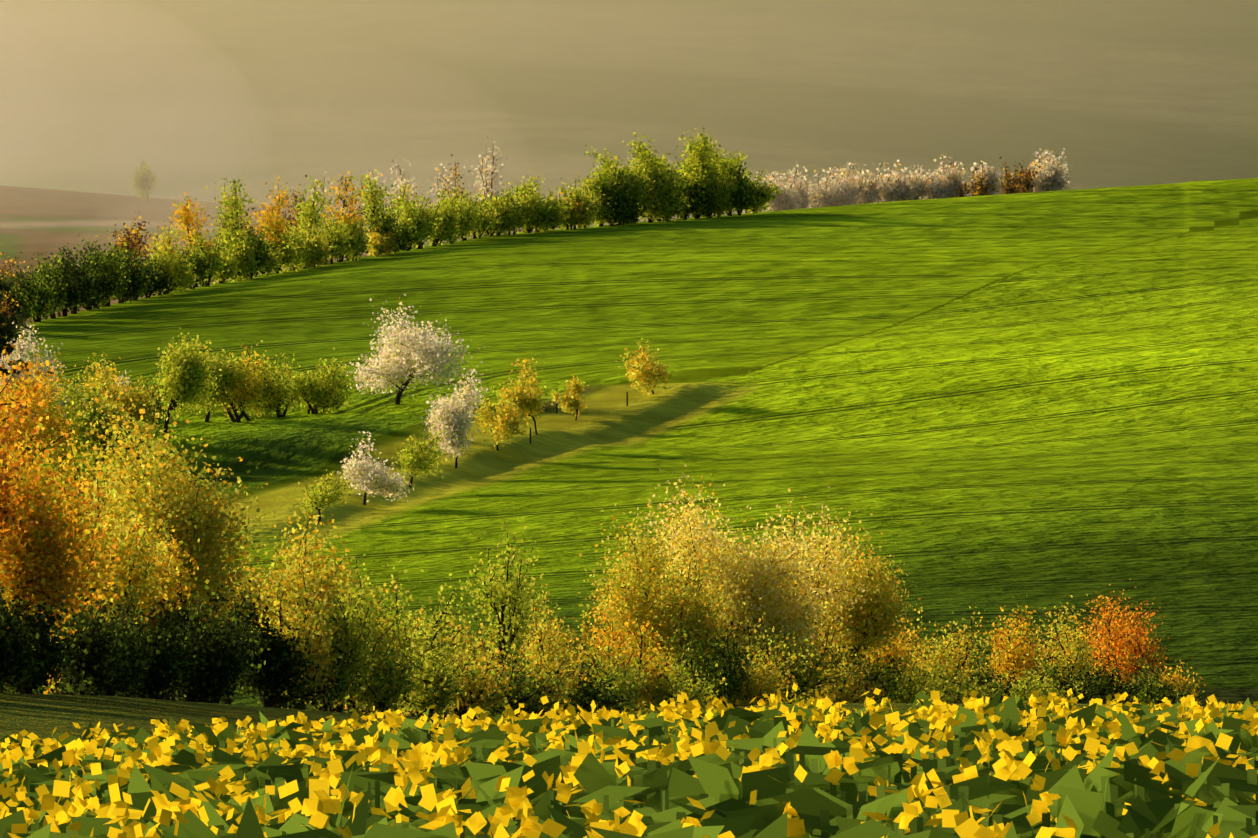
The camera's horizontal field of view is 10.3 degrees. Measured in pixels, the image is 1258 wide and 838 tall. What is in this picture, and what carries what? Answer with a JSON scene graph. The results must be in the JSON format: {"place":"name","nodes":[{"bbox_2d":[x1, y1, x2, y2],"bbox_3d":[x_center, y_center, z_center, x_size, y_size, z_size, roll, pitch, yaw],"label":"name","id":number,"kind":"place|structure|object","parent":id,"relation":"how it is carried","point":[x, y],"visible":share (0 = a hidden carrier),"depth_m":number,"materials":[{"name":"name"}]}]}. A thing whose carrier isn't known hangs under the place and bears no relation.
{"place":"outdoors","nodes":[
{"label":"outdoors","id":0,"kind":"place"},
{"bbox_2d":[0,0,1257,742],"bbox_3d":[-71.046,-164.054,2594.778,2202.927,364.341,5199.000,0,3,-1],"label":"grassy hill","id":1,"kind":"structure","parent":0,"point":[1010,402],"depth_m":623.90,"materials":[{"name":"green plant"}]},
{"bbox_2d":[0,128,1209,718],"bbox_3d":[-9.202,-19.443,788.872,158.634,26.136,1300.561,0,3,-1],"label":"trees","id":2,"kind":"object","parent":1,"relation":"on","point":[794,610],"depth_m":278.10,"materials":[{"name":"plant"}]},
{"bbox_2d":[0,688,1257,837],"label":"rapeseed plants","id":3,"kind":"object","parent":1,"relation":"on","point":[1091,804],"visible":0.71,"depth_m":18.40,"materials":[{"name":"green plant"}]},
{"bbox_2d":[0,683,1257,837],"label":"rapeseed flowers","id":4,"kind":"object","parent":1,"relation":"on","point":[318,804],"visible":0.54,"depth_m":19.23,"materials":[{"name":"yellow plant"}]},
{"bbox_2d":[0,0,1257,309],"label":"sky","id":5,"kind":"structure","parent":0,"point":[18,54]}
]}

